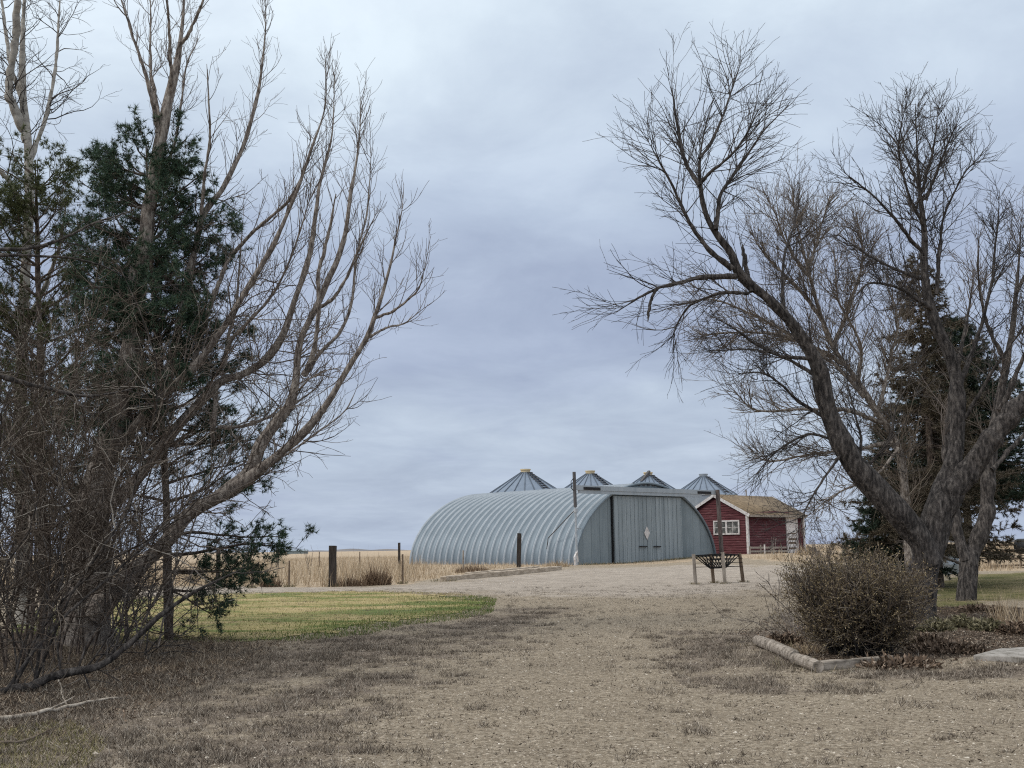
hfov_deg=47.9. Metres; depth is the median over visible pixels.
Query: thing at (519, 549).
fence post
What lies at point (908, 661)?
bed plant
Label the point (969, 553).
bare tree
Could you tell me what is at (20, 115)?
bare tree
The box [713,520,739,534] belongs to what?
window
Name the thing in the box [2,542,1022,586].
field straw
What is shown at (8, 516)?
bare shrub
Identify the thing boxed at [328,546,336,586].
fence post
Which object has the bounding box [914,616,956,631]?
bed plant
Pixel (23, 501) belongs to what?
bare shrub
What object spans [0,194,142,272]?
branch
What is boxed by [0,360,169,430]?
branch
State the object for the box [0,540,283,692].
branch
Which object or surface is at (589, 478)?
grain bin
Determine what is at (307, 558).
sapling
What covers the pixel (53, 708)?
fallen stick
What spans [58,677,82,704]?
fallen stick
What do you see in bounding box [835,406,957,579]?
spruce tree
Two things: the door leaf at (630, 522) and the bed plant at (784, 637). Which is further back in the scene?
the door leaf at (630, 522)
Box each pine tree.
[0,122,120,616]
[34,104,318,640]
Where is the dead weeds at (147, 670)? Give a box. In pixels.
[0,630,283,737]
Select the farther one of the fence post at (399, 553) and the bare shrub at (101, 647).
the fence post at (399, 553)
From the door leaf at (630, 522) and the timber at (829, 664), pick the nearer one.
the timber at (829, 664)
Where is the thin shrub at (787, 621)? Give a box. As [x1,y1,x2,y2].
[709,569,812,642]
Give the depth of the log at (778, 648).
16.16 m
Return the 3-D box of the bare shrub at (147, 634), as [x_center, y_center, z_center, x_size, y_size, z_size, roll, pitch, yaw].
[-5.133,3.550,16.876,2.678,2.076,2.212,-1,-8,0]
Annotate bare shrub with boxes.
[0,203,351,702]
[0,207,324,639]
[0,215,217,671]
[0,233,314,660]
[0,479,202,681]
[3,339,253,650]
[76,559,263,658]
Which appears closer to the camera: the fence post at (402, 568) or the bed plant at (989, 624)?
the bed plant at (989, 624)
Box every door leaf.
[612,496,648,562]
[647,497,682,561]
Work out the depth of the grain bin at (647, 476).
107.40 m
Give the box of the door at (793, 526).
[785,517,798,552]
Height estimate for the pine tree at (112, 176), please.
9.847 m
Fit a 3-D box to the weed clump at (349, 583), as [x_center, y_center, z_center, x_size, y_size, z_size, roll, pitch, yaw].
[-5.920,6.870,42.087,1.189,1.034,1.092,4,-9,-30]
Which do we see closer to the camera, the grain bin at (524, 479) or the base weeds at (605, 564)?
the base weeds at (605, 564)
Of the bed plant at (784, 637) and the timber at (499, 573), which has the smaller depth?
the bed plant at (784, 637)
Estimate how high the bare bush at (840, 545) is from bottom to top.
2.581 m
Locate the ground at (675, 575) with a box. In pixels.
[0,542,1023,767]
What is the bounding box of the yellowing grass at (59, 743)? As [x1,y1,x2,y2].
[0,716,108,767]
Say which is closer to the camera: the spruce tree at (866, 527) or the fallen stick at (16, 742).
the fallen stick at (16, 742)
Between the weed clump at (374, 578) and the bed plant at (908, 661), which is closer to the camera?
the bed plant at (908, 661)
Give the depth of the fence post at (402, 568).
43.85 m
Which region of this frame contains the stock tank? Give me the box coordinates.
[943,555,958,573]
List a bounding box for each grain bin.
[490,469,555,492]
[565,470,612,487]
[632,470,674,488]
[681,474,737,506]
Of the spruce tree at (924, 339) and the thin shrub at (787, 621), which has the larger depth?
the spruce tree at (924, 339)
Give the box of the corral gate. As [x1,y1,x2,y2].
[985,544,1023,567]
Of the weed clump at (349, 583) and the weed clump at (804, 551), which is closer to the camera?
the weed clump at (349, 583)
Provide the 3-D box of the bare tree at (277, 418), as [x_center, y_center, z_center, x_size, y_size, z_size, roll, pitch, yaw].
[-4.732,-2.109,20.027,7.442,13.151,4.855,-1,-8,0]
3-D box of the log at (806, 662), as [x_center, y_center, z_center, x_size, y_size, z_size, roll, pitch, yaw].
[3.701,3.504,14.501,0.158,0.168,0.948,0,-8,-4]
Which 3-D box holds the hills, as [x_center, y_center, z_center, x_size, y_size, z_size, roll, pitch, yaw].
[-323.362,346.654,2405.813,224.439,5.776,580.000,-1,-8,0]
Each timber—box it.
[440,566,561,580]
[465,566,539,573]
[820,655,893,670]
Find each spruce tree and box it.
[830,250,1023,587]
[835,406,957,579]
[850,315,1023,539]
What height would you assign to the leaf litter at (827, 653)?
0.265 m
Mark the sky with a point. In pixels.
(493, 104)
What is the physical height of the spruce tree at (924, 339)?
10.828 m
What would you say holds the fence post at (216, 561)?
on the ground at (675, 575)
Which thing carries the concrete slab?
on the ground at (675, 575)
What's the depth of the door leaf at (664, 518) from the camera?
74.46 m
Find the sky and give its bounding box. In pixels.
[0,0,1023,555]
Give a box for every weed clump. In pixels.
[259,570,283,586]
[336,566,368,586]
[359,553,395,584]
[455,558,491,572]
[544,560,569,566]
[795,542,822,554]
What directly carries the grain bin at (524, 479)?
on the ground at (675, 575)
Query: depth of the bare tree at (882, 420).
31.51 m
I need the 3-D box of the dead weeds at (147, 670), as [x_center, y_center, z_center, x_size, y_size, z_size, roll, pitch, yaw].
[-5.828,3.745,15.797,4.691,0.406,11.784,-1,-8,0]
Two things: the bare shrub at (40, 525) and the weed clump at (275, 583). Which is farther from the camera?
the weed clump at (275, 583)
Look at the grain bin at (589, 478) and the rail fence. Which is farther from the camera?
the grain bin at (589, 478)
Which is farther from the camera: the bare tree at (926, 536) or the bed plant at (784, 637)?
the bare tree at (926, 536)
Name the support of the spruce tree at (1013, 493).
on the ground at (675, 575)
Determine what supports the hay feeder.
on the ground at (675, 575)
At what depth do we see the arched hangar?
74.15 m
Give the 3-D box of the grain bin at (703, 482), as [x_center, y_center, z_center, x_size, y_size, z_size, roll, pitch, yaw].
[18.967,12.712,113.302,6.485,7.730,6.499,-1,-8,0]
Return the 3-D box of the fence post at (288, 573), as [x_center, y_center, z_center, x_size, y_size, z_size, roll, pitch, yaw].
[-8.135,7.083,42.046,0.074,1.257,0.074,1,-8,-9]
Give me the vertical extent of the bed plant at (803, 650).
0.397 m
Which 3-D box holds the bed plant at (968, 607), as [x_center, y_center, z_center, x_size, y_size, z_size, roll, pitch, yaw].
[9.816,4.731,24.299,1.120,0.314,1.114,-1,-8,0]
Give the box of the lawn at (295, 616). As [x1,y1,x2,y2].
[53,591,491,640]
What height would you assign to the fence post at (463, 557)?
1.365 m
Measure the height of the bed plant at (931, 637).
0.304 m
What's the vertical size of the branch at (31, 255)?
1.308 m
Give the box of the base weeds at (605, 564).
[0,552,996,673]
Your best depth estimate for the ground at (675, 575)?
12.52 m
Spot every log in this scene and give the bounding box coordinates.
[752,635,799,660]
[789,653,823,672]
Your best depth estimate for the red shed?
81.63 m
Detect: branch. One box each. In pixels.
[0,189,185,295]
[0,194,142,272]
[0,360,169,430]
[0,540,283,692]
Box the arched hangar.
[409,472,723,565]
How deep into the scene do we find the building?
512.80 m
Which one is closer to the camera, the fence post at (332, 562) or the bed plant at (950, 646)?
the bed plant at (950, 646)
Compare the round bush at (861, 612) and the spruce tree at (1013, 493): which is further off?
the spruce tree at (1013, 493)
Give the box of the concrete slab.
[974,647,1023,662]
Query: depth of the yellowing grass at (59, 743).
9.60 m
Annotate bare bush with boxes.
[798,531,838,568]
[812,514,886,565]
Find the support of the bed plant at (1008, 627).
on the ground at (675, 575)
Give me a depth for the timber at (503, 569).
54.56 m
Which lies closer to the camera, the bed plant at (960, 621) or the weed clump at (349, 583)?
the bed plant at (960, 621)
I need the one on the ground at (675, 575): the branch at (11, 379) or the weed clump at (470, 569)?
the weed clump at (470, 569)
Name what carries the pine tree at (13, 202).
on the ground at (675, 575)
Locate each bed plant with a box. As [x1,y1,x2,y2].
[765,631,807,645]
[788,638,827,653]
[854,650,942,669]
[903,630,946,646]
[906,636,989,655]
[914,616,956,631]
[947,613,976,627]
[951,601,1004,612]
[967,614,1004,630]
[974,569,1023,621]
[993,616,1023,635]
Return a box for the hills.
[308,549,406,551]
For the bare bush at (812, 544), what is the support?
on the ground at (675, 575)
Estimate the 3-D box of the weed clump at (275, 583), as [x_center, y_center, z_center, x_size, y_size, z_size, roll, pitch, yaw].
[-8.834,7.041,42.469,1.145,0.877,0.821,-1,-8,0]
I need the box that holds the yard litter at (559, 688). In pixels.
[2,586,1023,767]
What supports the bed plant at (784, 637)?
on the ground at (675, 575)
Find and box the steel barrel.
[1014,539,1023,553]
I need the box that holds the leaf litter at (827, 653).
[0,605,1023,737]
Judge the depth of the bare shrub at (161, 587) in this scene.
18.18 m
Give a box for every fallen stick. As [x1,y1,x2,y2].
[0,696,121,720]
[0,720,66,743]
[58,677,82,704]
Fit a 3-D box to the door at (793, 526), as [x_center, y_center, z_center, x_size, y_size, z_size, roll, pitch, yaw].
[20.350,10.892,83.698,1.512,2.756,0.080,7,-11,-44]
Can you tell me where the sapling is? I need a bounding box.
[304,548,312,574]
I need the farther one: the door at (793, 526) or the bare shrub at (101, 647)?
the door at (793, 526)
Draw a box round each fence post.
[216,550,219,577]
[288,561,289,585]
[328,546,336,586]
[398,543,400,567]
[402,554,403,583]
[462,550,463,566]
[517,533,520,567]
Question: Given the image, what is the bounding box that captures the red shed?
[695,490,806,553]
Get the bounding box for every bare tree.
[0,0,118,624]
[43,0,448,646]
[554,22,1023,620]
[651,138,934,568]
[890,182,1023,600]
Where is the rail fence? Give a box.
[749,545,787,554]
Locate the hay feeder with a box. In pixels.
[692,552,744,583]
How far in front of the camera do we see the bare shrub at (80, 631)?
17.20 m
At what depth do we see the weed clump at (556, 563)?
65.02 m
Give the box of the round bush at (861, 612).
[759,542,946,657]

